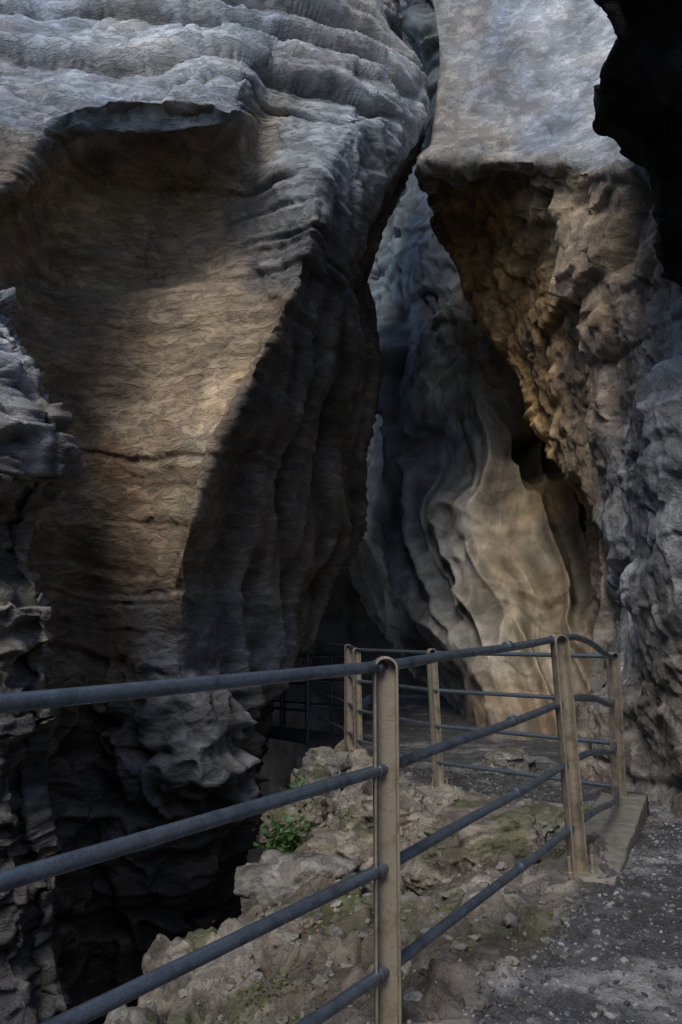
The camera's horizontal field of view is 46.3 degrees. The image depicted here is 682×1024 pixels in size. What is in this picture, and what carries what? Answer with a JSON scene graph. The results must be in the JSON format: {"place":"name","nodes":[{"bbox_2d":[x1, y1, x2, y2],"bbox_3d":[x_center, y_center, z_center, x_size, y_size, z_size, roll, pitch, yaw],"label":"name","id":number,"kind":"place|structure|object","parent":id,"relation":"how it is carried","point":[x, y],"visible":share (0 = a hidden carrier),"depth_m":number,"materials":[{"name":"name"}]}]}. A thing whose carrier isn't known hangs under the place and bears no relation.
{"place":"outdoors","nodes":[
{"label":"outdoors","id":0,"kind":"place"},
{"bbox_2d":[0,0,430,1023],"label":"cliff","id":1,"kind":"structure","parent":0,"point":[198,200],"depth_m":7.79,"materials":[{"name":"stone"}]},
{"bbox_2d":[167,694,681,1023],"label":"rocky ground path","id":2,"kind":"structure","parent":0,"point":[449,988],"depth_m":3.51,"materials":[{"name":"grey stone"}]},
{"bbox_2d":[0,287,88,1023],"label":"rock","id":3,"kind":"object","parent":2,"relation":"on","point":[41,464],"visible":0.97,"depth_m":4.32,"materials":[{"name":"stone"}]},
{"bbox_2d":[104,1001,163,1023],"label":"boulder","id":4,"kind":"object","parent":2,"relation":"on","point":[146,1013],"visible":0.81,"depth_m":3.49,"materials":[{"name":"grey stone"}]},
{"bbox_2d":[137,926,217,1023],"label":"boulder","id":5,"kind":"object","parent":2,"relation":"on","point":[163,950],"visible":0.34,"depth_m":4.03,"materials":[{"name":"grey stone"}]},
{"bbox_2d":[237,903,325,947],"bbox_3d":[-0.284,2.326,4.129,0.633,0.480,0.709,0,-8,0],"label":"boulder","id":6,"kind":"object","parent":2,"relation":"on","point":[277,933],"visible":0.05,"depth_m":4.07,"materials":[{"name":"grey stone"}]},
{"bbox_2d":[252,773,321,854],"bbox_3d":[-0.393,2.466,6.606,0.530,0.598,2.104,0,-8,0],"label":"ivy plant","id":7,"kind":"object","parent":2,"relation":"on","point":[291,830],"visible":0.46,"depth_m":5.86,"materials":[{"name":"green plant"}]},
{"bbox_2d":[184,810,411,1023],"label":"moss tuft plant","id":8,"kind":"object","parent":2,"relation":"on","point":[261,988],"visible":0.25,"depth_m":3.38,"materials":[{"name":"green plant"}]},
{"bbox_2d":[259,795,340,851],"bbox_3d":[-0.288,2.465,6.229,0.661,0.504,0.555,-6,-10,39],"label":"boulder","id":9,"kind":"object","parent":2,"relation":"on","point":[323,807],"visible":0.4,"depth_m":6.11,"materials":[{"name":"grey stone"}]},
{"bbox_2d":[233,849,371,913],"bbox_3d":[-0.238,2.356,4.944,0.861,0.484,0.650,0,-8,0],"label":"boulder","id":10,"kind":"object","parent":2,"relation":"on","point":[272,877],"visible":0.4,"depth_m":4.79,"materials":[{"name":"grey stone"}]},
{"bbox_2d":[265,654,343,743],"bbox_3d":[-0.850,2.691,11.747,0.850,1.287,2.880,5,-9,-32],"label":"metal footbridge","id":11,"kind":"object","parent":2,"relation":"on","point":[282,731],"visible":0.44,"depth_m":11.02,"materials":[{"name":"paint"}]},
{"bbox_2d":[290,762,343,798],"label":"boulder","id":12,"kind":"object","parent":2,"relation":"on","point":[312,772],"visible":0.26,"depth_m":7.03,"materials":[{"name":"grey stone"}]},
{"bbox_2d":[302,746,351,773],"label":"boulder","id":13,"kind":"object","parent":2,"relation":"on","point":[341,761],"visible":0.41,"depth_m":7.74,"materials":[{"name":"grey stone"}]},
{"bbox_2d":[306,828,402,881],"bbox_3d":[0.108,2.318,5.262,0.716,0.465,0.597,4,-8,-26],"label":"boulder","id":14,"kind":"object","parent":2,"relation":"on","point":[351,842],"visible":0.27,"depth_m":5.11,"materials":[{"name":"grey stone"}]},
{"bbox_2d":[343,795,437,837],"bbox_3d":[0.384,2.338,5.945,0.747,0.436,0.574,0,-8,0],"label":"boulder","id":15,"kind":"object","parent":2,"relation":"on","point":[361,814],"visible":0.45,"depth_m":5.78,"materials":[{"name":"grey stone"}]},
{"bbox_2d":[352,891,441,927],"bbox_3d":[0.288,2.084,4.058,0.494,0.260,0.448,3,-8,-25],"label":"boulder","id":16,"kind":"object","parent":2,"relation":"on","point":[409,900],"visible":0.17,"depth_m":4.05,"materials":[{"name":"grey stone"}]},
{"bbox_2d":[178,746,617,1023],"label":"loose stones","id":17,"kind":"object","parent":2,"relation":"on","point":[478,1003],"visible":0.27,"depth_m":3.53,"materials":[{"name":"grey stone"}]},
{"bbox_2d":[213,785,607,1008],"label":"fallen leaves","id":18,"kind":"object","parent":2,"relation":"on","point":[469,944],"visible":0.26,"depth_m":3.47,"materials":[{"name":"brown plant"}]},
{"bbox_2d":[414,785,449,801],"bbox_3d":[0.804,2.345,6.548,0.330,0.151,0.285,2,-8,-16],"label":"concrete footing","id":19,"kind":"object","parent":2,"relation":"on","point":[423,790],"visible":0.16,"depth_m":6.50,"materials":[{"name":"grey concrete"}]},
{"bbox_2d":[402,1018,477,1023],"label":"concrete footing","id":20,"kind":"object","parent":2,"relation":"on","point":[456,1021],"visible":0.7,"depth_m":2.54,"materials":[{"name":"grey concrete"}]},
{"bbox_2d":[400,804,544,895],"bbox_3d":[0.810,2.030,4.747,1.017,0.534,0.746,3,-8,-22],"label":"boulder","id":21,"kind":"object","parent":2,"relation":"on","point":[486,838],"visible":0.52,"depth_m":4.50,"materials":[{"name":"grey stone"}]},
{"bbox_2d":[437,796,508,822],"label":"boulder","id":22,"kind":"object","parent":2,"relation":"on","point":[468,801],"visible":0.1,"depth_m":5.79,"materials":[{"name":"grey stone"}]},
{"bbox_2d":[482,746,537,775],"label":"boulder","id":23,"kind":"object","parent":2,"relation":"on","point":[514,758],"visible":0.72,"depth_m":7.22,"materials":[{"name":"grey stone"}]},
{"bbox_2d":[509,798,565,843],"bbox_3d":[1.243,2.052,5.087,0.522,0.381,0.484,-5,-9,35],"label":"boulder","id":24,"kind":"object","parent":2,"relation":"on","point":[549,824],"visible":0.24,"depth_m":4.98,"materials":[{"name":"grey stone"}]},
{"bbox_2d":[550,789,648,885],"bbox_3d":[1.601,2.009,4.756,0.316,0.264,2.163,-3,-8,25],"label":"concrete footing","id":25,"kind":"object","parent":2,"relation":"on","point":[618,826],"visible":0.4,"depth_m":4.74,"materials":[{"name":"grey concrete"}]},
{"bbox_2d":[347,0,596,740],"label":"fluted gorge wall","id":26,"kind":"structure","parent":0,"point":[475,519],"depth_m":12.04,"materials":[{"name":"stone"}]},
{"bbox_2d":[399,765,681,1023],"bbox_3d":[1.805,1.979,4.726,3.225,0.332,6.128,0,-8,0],"label":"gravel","id":27,"kind":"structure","parent":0,"point":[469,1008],"depth_m":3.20,"materials":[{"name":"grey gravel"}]},
{"bbox_2d":[414,0,681,817],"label":"cliff","id":28,"kind":"structure","parent":0,"point":[534,186],"depth_m":7.97,"materials":[{"name":"stone"}]},
{"bbox_2d":[592,0,681,286],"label":"overhanging rock","id":29,"kind":"object","parent":28,"relation":"attached to","point":[637,100],"visible":1,"depth_m":4.66,"materials":[{"name":"stone"}]},
{"label":"ground","id":30,"kind":"structure","parent":0,"visible":0},
{"bbox_2d":[246,452,427,862],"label":"gorge back wall","id":31,"kind":"structure","parent":30,"relation":"on","point":[346,618],"depth_m":31.55,"materials":[{"name":"stone"}]},
{"bbox_3d":[0.142,2.638,8.277,0.383,0.164,0.832,0,-8,0],"label":"concrete footing","id":32,"kind":"object","parent":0,"visible":0},
{"bbox_2d":[0,634,625,1023],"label":"metal railing","id":33,"kind":"object","parent":32,"relation":"on","point":[391,959],"visible":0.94,"depth_m":2.48,"materials":[{"name":"metal"}]}
]}

